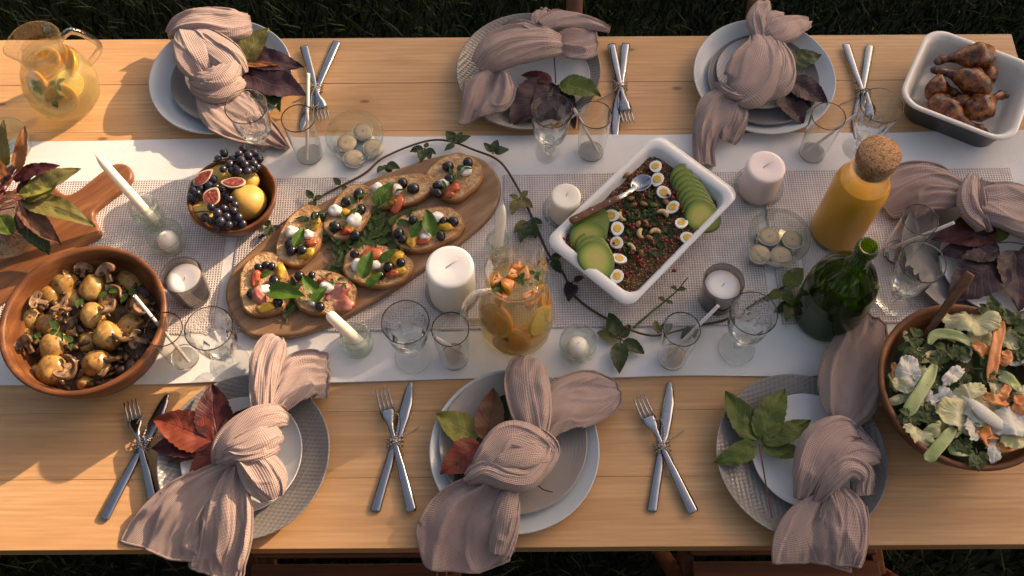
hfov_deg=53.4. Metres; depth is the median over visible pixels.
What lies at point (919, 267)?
goblet
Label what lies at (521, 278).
mint sprig
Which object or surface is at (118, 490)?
knife
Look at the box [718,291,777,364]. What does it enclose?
goblet
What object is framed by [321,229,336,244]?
rocket sprig
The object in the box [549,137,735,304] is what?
baking dish
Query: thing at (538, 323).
lemon slice
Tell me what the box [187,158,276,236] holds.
wooden bowl
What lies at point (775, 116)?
plate
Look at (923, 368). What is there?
lettuce piece
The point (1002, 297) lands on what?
plate
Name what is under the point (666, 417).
knife
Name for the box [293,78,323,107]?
twine
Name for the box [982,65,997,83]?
drumstick
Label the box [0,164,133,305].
serving board
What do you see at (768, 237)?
tealight
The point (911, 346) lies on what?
celery leaf
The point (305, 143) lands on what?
tumbler
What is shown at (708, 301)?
smoked candle glass
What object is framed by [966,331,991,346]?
lettuce piece
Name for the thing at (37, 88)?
mint sprig
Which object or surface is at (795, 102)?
creeper leaf
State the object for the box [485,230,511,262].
glass jar
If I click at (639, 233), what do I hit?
cashew
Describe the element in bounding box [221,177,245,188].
fig wedge
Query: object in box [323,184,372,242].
bruschetta
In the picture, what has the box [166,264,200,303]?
container candle
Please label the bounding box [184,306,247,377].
goblet
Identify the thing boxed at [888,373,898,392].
cucumber strip
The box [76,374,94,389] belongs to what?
potato
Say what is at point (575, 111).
straw
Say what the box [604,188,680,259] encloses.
kale
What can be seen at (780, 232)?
water
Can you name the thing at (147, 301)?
potato
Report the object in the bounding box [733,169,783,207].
glass saucer
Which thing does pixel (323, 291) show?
bruschetta
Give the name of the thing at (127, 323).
potato
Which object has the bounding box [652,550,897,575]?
folding chair
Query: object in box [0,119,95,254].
vine bouquet
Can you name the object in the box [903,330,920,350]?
lettuce piece
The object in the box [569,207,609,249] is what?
avocado fan
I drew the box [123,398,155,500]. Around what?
fork
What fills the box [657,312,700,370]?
tumbler
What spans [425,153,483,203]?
bruschetta
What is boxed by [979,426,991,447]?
carrot ribbon
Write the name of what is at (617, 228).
egg half
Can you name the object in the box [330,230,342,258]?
rocket sprig
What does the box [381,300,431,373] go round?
goblet
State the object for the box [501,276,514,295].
citrus chunk
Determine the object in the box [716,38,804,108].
plate
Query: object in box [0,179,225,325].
woven mat
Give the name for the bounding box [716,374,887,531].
plate
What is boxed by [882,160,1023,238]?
napkin
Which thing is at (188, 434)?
creeper leaf
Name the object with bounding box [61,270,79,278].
mushroom
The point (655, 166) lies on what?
egg half
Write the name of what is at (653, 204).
pumpkin seed
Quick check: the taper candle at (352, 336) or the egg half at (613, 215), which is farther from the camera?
the egg half at (613, 215)
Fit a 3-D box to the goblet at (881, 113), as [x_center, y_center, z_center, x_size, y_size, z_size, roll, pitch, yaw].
[0.641,-0.285,1.829,0.076,0.143,0.076,8,64,4]
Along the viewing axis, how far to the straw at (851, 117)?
1.80 m
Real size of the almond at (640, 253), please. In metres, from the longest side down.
0.015 x 0.010 x 0.007 m
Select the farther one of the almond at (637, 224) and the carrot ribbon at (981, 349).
the almond at (637, 224)
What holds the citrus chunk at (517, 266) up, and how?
in the glass jug at (502, 267)
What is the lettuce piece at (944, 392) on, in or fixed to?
on the shredded greens
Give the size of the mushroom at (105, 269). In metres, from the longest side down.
0.037 x 0.034 x 0.012 m
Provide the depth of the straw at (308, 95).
1.81 m
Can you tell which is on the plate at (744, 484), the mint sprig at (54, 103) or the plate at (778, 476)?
the plate at (778, 476)
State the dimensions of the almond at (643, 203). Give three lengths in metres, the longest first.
0.015 x 0.010 x 0.007 m
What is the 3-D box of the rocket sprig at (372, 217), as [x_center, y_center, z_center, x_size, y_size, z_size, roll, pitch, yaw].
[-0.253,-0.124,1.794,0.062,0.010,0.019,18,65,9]
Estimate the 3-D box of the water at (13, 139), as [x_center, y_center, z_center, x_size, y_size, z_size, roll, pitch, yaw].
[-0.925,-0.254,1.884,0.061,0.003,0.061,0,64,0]
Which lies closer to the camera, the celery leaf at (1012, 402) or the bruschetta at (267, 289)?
the celery leaf at (1012, 402)
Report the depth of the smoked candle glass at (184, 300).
1.71 m
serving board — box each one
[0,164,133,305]
[226,155,500,339]
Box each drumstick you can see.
[924,73,961,99]
[926,93,988,131]
[930,66,992,95]
[933,42,996,67]
[954,94,971,106]
[963,90,1009,121]
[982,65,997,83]
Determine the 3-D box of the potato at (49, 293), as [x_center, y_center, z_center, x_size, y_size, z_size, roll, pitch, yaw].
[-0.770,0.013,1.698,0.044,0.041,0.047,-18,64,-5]
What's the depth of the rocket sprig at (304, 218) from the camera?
1.78 m
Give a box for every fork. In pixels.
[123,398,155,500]
[300,45,329,121]
[375,386,416,512]
[607,43,633,123]
[633,394,697,513]
[842,43,865,91]
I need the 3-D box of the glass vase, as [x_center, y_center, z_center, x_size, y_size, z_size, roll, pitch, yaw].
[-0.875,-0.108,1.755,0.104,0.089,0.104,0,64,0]
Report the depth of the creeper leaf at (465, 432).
1.62 m
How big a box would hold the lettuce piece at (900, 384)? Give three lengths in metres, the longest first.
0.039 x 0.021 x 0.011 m
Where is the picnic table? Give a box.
[0,34,1023,558]
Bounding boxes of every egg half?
[607,209,618,221]
[610,236,622,248]
[610,269,623,283]
[611,221,623,235]
[613,253,626,263]
[649,160,661,172]
[651,173,663,186]
[656,186,670,198]
[666,201,678,213]
[675,218,687,228]
[680,232,692,242]
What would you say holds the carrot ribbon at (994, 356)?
on the celery leaf at (983, 364)
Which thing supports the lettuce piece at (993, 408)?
on the lettuce piece at (982, 401)
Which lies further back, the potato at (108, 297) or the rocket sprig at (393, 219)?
the rocket sprig at (393, 219)
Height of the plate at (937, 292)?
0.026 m
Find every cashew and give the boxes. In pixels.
[618,211,625,220]
[627,243,635,253]
[636,228,643,238]
[649,228,660,233]
[657,209,668,217]
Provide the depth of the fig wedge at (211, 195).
1.74 m
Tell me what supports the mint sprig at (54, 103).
in the glass jug at (22, 58)
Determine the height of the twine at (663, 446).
0.016 m
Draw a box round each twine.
[131,417,162,465]
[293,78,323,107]
[386,413,418,457]
[597,77,627,105]
[653,418,682,466]
[840,82,868,104]
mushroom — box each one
[13,334,34,353]
[28,291,48,308]
[49,296,71,311]
[52,363,76,379]
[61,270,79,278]
[62,354,77,366]
[73,262,93,277]
[94,363,110,376]
[95,262,114,282]
[100,299,115,314]
[103,355,122,362]
[105,284,121,298]
[112,333,134,341]
[128,329,147,349]
[132,301,153,315]
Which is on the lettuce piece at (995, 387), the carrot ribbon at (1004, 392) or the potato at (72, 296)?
the carrot ribbon at (1004, 392)
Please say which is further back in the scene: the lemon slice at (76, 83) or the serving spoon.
the lemon slice at (76, 83)
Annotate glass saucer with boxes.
[425,277,479,313]
[542,196,582,228]
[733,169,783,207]
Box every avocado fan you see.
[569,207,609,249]
[575,233,614,277]
[669,164,720,232]
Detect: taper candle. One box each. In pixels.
[93,152,159,224]
[326,311,367,351]
[492,202,505,257]
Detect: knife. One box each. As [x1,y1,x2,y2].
[99,393,168,520]
[304,41,339,109]
[370,381,412,512]
[611,43,629,134]
[647,381,674,511]
[852,44,873,139]
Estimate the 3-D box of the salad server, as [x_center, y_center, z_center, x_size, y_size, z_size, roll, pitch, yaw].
[0.682,0.034,1.607,0.017,0.096,0.109,35,69,16]
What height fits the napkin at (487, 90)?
0.075 m
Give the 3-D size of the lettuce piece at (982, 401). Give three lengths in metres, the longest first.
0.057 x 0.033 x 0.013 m
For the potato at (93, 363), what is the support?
on the roasted onions
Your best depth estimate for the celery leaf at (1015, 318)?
1.61 m
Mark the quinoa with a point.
(643, 242)
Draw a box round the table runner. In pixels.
[0,130,1023,385]
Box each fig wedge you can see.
[193,169,212,185]
[203,187,219,204]
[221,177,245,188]
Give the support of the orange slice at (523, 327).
in the glass jug at (502, 267)
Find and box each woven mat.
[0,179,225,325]
[228,177,495,332]
[503,171,767,327]
[765,167,1012,324]
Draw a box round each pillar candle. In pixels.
[426,246,475,312]
[550,184,580,224]
[738,151,784,204]
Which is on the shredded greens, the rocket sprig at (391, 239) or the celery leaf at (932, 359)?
the celery leaf at (932, 359)
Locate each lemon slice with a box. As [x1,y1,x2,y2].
[55,70,83,97]
[528,305,549,334]
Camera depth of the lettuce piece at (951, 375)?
1.57 m
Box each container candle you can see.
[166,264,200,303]
[705,270,739,298]
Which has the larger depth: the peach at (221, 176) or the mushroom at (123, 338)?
the peach at (221, 176)
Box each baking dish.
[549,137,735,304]
[901,31,1023,146]
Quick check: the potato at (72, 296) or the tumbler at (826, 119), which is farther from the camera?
the tumbler at (826, 119)
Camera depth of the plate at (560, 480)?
1.62 m
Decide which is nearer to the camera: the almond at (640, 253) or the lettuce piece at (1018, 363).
the lettuce piece at (1018, 363)
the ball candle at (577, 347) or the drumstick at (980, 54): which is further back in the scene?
the drumstick at (980, 54)
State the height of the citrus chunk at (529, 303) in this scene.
0.016 m
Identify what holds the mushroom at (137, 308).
on the roasted onions
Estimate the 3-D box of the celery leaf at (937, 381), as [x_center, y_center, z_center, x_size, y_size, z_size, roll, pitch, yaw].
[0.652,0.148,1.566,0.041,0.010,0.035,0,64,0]
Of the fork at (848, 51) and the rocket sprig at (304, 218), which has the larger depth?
the fork at (848, 51)
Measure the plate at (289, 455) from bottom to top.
0.018 m
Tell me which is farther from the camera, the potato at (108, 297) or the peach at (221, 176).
the peach at (221, 176)
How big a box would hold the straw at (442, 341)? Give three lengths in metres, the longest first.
0.107 x 0.006 x 0.006 m
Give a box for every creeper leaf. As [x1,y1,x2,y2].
[151,383,249,471]
[238,28,305,111]
[436,388,552,492]
[509,57,600,128]
[713,388,810,517]
[776,49,827,123]
[931,216,1023,311]
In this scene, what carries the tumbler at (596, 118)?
on the table runner
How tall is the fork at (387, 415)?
0.011 m
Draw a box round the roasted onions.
[31,276,158,390]
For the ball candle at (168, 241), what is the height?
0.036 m
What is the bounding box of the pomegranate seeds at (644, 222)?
[563,162,713,291]
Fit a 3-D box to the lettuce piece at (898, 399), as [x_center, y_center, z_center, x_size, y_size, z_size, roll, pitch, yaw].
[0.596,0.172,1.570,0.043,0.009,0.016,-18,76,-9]
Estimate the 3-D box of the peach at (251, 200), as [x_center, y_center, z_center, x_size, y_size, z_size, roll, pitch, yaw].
[-0.466,-0.150,1.796,0.066,0.060,0.064,3,44,-7]
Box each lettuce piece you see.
[889,393,910,404]
[892,377,914,393]
[894,355,920,388]
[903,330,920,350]
[903,423,932,446]
[911,362,929,384]
[918,350,935,362]
[923,419,962,438]
[924,384,949,402]
[930,384,951,419]
[935,396,979,435]
[941,310,1001,336]
[941,365,964,385]
[952,383,986,400]
[957,344,972,362]
[957,395,984,423]
[963,416,981,440]
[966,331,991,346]
[971,396,989,415]
[972,405,996,426]
[985,432,1001,463]
[987,376,1006,400]
[988,406,1023,436]
[989,401,1010,408]
[999,434,1023,448]
[1002,327,1019,350]
[1007,385,1023,404]
[1009,358,1023,366]
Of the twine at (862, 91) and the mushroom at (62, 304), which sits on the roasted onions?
the mushroom at (62, 304)
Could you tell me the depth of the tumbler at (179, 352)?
1.63 m
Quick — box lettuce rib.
[967,398,1003,429]
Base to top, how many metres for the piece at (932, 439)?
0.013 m
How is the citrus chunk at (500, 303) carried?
in the glass jug at (502, 267)
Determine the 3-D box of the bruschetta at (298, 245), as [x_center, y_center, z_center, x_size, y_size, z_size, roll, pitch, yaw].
[-0.366,-0.095,1.771,0.077,0.034,0.123,16,65,8]
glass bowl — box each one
[1,117,31,157]
[325,110,383,163]
[748,208,811,267]
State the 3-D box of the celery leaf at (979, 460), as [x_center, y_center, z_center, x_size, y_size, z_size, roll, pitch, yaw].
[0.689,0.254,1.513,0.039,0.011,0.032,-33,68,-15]
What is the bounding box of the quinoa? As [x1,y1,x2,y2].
[566,156,716,290]
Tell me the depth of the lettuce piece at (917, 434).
1.53 m
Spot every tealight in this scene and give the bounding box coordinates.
[7,154,15,172]
[336,134,356,152]
[343,149,363,168]
[353,123,372,141]
[363,139,383,157]
[748,245,769,265]
[757,227,779,247]
[769,247,791,267]
[781,230,802,250]
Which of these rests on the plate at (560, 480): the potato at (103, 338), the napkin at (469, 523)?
the napkin at (469, 523)
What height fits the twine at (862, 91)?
0.016 m
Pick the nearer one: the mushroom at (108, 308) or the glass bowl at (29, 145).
the mushroom at (108, 308)
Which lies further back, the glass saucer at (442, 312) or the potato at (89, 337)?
the glass saucer at (442, 312)
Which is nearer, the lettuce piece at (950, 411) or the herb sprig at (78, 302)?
the lettuce piece at (950, 411)
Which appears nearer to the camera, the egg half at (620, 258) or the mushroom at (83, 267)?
the mushroom at (83, 267)
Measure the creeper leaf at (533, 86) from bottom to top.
0.032 m
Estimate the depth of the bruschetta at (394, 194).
1.80 m
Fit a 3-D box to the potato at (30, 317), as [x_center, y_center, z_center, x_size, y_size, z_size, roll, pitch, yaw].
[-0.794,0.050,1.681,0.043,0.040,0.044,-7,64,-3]
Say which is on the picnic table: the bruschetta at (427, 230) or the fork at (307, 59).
the fork at (307, 59)
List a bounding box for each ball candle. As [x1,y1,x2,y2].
[157,230,179,252]
[567,336,588,358]
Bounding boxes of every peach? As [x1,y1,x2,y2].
[189,201,215,224]
[212,164,231,186]
[228,185,266,219]
[241,173,259,186]
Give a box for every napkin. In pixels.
[119,333,330,575]
[165,7,289,150]
[415,354,622,573]
[458,7,610,124]
[692,0,811,166]
[771,313,887,572]
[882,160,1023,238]
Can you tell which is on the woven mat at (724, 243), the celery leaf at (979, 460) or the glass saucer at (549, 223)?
the glass saucer at (549, 223)
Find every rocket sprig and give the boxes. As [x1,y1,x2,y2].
[282,276,301,324]
[296,216,330,237]
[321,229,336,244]
[321,250,349,271]
[327,230,380,250]
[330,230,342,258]
[333,239,364,273]
[360,206,380,232]
[361,230,399,248]
[364,208,386,237]
[366,207,411,235]
[368,215,385,222]
[375,229,393,241]
[381,206,417,225]
[382,238,410,251]
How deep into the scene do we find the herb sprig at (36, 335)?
1.64 m
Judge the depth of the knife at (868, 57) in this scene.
1.97 m
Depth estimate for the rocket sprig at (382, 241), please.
1.77 m
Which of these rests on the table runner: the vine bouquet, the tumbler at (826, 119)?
the tumbler at (826, 119)
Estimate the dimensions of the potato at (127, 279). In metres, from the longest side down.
0.049 x 0.046 x 0.042 m
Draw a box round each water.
[8,137,16,143]
[755,228,795,255]
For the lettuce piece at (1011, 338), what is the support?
in the wooden bowl at (921, 319)
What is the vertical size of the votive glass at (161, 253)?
0.046 m
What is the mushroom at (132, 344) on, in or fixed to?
on the roasted onions
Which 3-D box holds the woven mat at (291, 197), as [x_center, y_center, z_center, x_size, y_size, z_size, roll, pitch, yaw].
[-0.258,-0.065,1.797,0.459,0.002,0.308,-1,64,0]
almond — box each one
[629,202,636,207]
[635,221,640,227]
[638,249,643,257]
[640,201,647,206]
[645,235,652,239]
[663,199,668,204]
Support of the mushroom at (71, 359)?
on the roasted onions
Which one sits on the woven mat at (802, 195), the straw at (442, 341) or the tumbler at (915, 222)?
the tumbler at (915, 222)
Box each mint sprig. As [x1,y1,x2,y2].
[28,79,43,96]
[45,95,64,108]
[48,78,64,90]
[491,283,503,293]
[515,272,527,284]
[529,270,540,280]
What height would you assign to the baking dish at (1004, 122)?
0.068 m
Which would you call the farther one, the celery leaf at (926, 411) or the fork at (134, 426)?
the fork at (134, 426)
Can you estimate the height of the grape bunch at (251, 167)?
0.035 m
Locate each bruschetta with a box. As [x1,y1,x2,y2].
[239,252,305,317]
[275,205,326,268]
[293,270,357,316]
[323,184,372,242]
[342,243,414,289]
[367,173,432,213]
[392,206,464,254]
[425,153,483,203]
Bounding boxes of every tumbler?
[144,312,198,370]
[281,104,322,165]
[431,312,468,370]
[578,101,611,162]
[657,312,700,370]
[799,102,845,163]
[883,204,938,264]
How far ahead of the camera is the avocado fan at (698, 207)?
1.77 m
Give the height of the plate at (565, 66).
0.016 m
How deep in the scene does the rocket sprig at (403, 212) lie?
1.79 m
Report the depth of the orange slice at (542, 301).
1.63 m
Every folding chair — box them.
[245,552,461,575]
[566,0,763,19]
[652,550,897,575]
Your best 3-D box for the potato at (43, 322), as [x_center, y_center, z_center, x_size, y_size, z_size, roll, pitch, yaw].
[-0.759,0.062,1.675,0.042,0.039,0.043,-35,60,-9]
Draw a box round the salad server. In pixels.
[919,271,974,346]
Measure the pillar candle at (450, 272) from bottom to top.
0.101 m
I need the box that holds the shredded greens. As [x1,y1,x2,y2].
[885,324,1023,462]
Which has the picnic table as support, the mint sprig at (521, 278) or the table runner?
the table runner
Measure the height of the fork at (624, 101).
0.011 m
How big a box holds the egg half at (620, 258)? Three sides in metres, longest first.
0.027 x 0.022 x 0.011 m
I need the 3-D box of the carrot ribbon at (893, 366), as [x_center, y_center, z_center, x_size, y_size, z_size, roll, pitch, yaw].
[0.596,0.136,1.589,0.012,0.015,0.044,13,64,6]
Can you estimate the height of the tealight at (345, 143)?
0.015 m
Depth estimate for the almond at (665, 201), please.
1.78 m
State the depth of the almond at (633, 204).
1.78 m
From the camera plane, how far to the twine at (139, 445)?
1.64 m
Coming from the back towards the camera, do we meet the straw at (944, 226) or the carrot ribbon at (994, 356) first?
the straw at (944, 226)
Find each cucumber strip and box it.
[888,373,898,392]
[903,364,937,416]
[923,426,956,462]
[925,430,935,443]
[927,328,971,347]
[947,444,968,456]
[998,371,1023,392]
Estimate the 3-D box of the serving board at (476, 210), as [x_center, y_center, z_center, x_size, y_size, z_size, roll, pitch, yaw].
[-0.257,-0.085,1.795,0.528,0.017,0.225,-35,69,-16]
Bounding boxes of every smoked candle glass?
[160,256,210,308]
[699,263,744,315]
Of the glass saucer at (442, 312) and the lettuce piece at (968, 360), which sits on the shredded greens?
the lettuce piece at (968, 360)
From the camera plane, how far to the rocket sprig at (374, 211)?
1.79 m
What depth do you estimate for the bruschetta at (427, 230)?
1.77 m
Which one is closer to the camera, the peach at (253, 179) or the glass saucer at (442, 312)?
the glass saucer at (442, 312)
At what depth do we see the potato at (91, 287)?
1.68 m
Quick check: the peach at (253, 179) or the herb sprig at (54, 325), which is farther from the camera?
the peach at (253, 179)
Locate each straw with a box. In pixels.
[133,294,173,342]
[306,73,309,128]
[434,336,452,345]
[573,108,584,124]
[677,304,719,345]
[835,108,864,128]
[923,221,954,233]
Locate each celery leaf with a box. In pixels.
[896,408,920,429]
[897,337,926,363]
[905,327,924,345]
[916,401,938,426]
[926,355,944,372]
[931,374,950,394]
[934,342,958,363]
[947,343,970,361]
[951,436,973,453]
[953,371,971,387]
[966,447,989,471]
[973,354,1005,385]
[976,294,1006,317]
[1003,308,1023,337]
[1008,392,1022,405]
[1009,336,1023,364]
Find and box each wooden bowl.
[0,246,167,398]
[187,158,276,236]
[878,304,1023,470]
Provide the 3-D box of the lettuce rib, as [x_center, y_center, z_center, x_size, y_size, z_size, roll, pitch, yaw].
[0.715,0.192,1.536,0.069,0.014,0.022,37,69,17]
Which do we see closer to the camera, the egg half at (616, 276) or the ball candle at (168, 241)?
the egg half at (616, 276)
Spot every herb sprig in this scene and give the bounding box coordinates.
[31,332,41,343]
[47,320,62,340]
[63,335,73,350]
[75,298,83,307]
[99,283,117,297]
[120,288,137,303]
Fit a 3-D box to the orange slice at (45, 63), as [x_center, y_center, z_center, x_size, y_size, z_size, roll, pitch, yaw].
[-0.856,-0.412,1.871,0.062,0.008,0.062,-7,81,13]
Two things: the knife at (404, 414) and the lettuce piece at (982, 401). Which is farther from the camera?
the knife at (404, 414)
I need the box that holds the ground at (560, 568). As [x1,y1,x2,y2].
[0,0,1023,575]
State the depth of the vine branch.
1.77 m
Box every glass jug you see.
[3,21,102,120]
[460,243,553,356]
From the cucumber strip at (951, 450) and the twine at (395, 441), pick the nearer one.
the cucumber strip at (951, 450)
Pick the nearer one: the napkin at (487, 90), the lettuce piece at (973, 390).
the lettuce piece at (973, 390)
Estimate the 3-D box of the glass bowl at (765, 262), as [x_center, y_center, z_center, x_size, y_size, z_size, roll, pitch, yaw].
[0.461,-0.081,1.774,0.109,0.048,0.109,0,64,0]
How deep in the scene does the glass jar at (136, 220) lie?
1.79 m
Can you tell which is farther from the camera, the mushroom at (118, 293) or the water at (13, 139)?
the water at (13, 139)
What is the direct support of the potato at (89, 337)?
in the wooden bowl at (21, 362)
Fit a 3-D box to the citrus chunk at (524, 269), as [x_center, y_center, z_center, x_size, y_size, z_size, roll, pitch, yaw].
[0.019,-0.020,1.598,0.022,0.015,0.032,26,83,19]
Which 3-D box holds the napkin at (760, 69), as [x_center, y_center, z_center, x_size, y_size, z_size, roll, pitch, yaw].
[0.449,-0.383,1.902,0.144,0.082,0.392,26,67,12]
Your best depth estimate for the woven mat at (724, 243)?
1.78 m
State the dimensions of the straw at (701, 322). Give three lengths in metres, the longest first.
0.156 x 0.007 x 0.006 m
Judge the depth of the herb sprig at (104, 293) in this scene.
1.67 m
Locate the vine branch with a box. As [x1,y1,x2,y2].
[259,131,803,373]
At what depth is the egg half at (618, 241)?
1.74 m
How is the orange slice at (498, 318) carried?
in the glass jug at (502, 267)
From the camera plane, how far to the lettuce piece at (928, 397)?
1.56 m
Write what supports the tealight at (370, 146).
in the glass bowl at (366, 159)
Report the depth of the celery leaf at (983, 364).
1.57 m
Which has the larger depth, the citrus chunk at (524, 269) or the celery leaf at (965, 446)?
the citrus chunk at (524, 269)
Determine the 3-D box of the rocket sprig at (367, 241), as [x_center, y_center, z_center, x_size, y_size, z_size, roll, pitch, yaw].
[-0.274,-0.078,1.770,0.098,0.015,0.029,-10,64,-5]
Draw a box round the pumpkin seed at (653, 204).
[649,202,657,206]
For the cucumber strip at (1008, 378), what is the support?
on the shredded greens
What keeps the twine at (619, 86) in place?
attached to the fork at (624, 101)
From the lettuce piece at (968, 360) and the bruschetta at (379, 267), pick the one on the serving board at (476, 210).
the bruschetta at (379, 267)
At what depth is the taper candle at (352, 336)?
1.68 m
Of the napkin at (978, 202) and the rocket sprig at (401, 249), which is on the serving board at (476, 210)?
the rocket sprig at (401, 249)
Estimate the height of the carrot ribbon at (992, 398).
0.016 m
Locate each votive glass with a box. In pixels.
[145,218,185,256]
[559,324,597,363]
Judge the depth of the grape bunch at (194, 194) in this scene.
1.77 m
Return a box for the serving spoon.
[569,175,651,223]
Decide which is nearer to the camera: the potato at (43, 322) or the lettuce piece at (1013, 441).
the lettuce piece at (1013, 441)
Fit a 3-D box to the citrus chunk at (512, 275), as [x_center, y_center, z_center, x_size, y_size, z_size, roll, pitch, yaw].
[0.001,-0.020,1.599,0.028,0.015,0.019,-10,58,-31]
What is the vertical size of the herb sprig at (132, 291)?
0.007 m
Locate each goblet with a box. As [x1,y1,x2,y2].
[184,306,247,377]
[224,89,270,151]
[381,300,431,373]
[530,92,572,155]
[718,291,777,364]
[854,88,903,150]
[878,241,946,316]
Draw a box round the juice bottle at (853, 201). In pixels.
[810,135,901,252]
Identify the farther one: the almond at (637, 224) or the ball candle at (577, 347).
the almond at (637, 224)
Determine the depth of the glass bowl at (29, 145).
1.86 m
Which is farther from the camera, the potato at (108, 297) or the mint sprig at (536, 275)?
the potato at (108, 297)
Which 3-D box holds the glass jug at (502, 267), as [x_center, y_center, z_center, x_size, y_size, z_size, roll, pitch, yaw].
[-0.006,0.022,1.637,0.150,0.210,0.125,0,64,0]
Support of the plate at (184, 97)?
on the plate at (169, 109)
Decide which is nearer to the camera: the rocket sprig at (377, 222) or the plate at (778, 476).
the plate at (778, 476)
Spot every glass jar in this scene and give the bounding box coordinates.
[128,192,165,232]
[340,321,373,358]
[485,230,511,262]
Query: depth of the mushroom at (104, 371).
1.61 m
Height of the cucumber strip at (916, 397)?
0.014 m
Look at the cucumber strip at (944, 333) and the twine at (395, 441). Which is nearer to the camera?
the cucumber strip at (944, 333)
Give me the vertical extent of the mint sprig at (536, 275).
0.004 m
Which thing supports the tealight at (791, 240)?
in the glass bowl at (765, 262)
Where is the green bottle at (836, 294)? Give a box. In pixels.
[793,237,878,341]
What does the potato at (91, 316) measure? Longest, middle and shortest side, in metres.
0.048 x 0.040 x 0.039 m
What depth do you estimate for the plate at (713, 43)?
1.96 m
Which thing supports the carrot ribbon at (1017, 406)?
on the lettuce piece at (1013, 422)
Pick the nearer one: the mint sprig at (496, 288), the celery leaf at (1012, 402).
the celery leaf at (1012, 402)
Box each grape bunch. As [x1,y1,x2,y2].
[187,175,228,202]
[195,194,246,230]
[213,145,263,176]
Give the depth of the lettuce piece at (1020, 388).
1.56 m
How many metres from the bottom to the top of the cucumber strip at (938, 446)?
0.010 m
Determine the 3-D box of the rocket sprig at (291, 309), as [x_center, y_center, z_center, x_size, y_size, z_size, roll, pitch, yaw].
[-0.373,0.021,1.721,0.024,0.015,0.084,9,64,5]
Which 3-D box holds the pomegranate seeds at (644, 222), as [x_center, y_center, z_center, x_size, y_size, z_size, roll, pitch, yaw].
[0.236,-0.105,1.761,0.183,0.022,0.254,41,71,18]
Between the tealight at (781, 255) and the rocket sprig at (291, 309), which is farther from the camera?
the tealight at (781, 255)
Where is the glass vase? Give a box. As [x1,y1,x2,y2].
[0,199,32,257]
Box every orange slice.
[27,71,49,103]
[30,47,61,79]
[42,83,77,113]
[59,49,77,76]
[483,302,512,337]
[493,328,530,354]
[516,323,543,338]
[537,284,548,321]
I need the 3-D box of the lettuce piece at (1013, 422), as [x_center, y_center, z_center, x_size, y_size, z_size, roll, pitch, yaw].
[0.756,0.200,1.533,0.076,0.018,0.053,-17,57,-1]
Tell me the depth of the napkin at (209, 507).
1.57 m
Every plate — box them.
[149,22,291,133]
[157,375,329,539]
[171,40,267,119]
[180,397,301,511]
[429,370,599,534]
[439,372,586,514]
[456,13,600,129]
[504,55,589,102]
[693,20,835,134]
[708,35,819,124]
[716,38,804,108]
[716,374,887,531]
[752,394,864,504]
[924,179,1023,317]
[940,233,1023,311]
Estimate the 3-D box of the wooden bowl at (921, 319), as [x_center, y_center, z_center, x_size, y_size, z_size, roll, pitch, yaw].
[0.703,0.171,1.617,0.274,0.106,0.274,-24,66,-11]
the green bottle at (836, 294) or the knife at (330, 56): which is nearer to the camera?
the green bottle at (836, 294)
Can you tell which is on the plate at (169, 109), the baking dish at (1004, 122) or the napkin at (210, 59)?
the napkin at (210, 59)
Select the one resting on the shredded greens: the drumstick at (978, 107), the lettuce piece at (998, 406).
the lettuce piece at (998, 406)
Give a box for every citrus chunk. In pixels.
[490,271,501,289]
[495,292,507,306]
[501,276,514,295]
[506,268,517,281]
[510,259,522,270]
[516,265,530,283]
[522,289,534,307]
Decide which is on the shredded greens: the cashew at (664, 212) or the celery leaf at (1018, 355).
the celery leaf at (1018, 355)
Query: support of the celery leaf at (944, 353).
on the shredded greens
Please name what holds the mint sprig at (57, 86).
in the glass jug at (22, 58)
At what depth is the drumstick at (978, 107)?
1.86 m
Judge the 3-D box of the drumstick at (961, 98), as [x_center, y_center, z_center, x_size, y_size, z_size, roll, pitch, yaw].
[0.832,-0.331,1.888,0.041,0.048,0.060,18,65,9]
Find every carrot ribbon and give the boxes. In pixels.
[889,362,896,387]
[971,340,989,358]
[975,431,1000,439]
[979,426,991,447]
[982,392,1008,405]
[986,321,1005,380]
[996,443,1017,452]
[998,384,1011,401]
[1000,349,1012,366]
[1011,394,1023,414]
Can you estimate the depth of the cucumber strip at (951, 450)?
1.52 m
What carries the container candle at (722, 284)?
in the smoked candle glass at (708, 301)
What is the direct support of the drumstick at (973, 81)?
on the baking dish at (1004, 122)
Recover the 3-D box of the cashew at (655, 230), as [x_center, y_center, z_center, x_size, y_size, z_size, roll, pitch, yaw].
[0.246,-0.098,1.757,0.022,0.010,0.013,0,52,-16]
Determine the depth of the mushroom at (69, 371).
1.58 m
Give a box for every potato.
[23,308,43,329]
[25,328,33,335]
[32,363,37,371]
[35,314,59,336]
[35,355,65,385]
[39,333,67,357]
[40,286,60,308]
[50,272,78,294]
[60,289,81,306]
[66,326,76,334]
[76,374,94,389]
[78,274,105,301]
[78,332,95,351]
[80,302,106,328]
[81,350,112,376]
[93,320,121,351]
[98,292,118,306]
[115,270,141,293]
[117,314,144,333]
[126,294,150,316]
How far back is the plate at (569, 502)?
1.60 m
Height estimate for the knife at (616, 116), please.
0.006 m
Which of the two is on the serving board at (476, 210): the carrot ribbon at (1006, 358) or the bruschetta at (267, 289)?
the bruschetta at (267, 289)

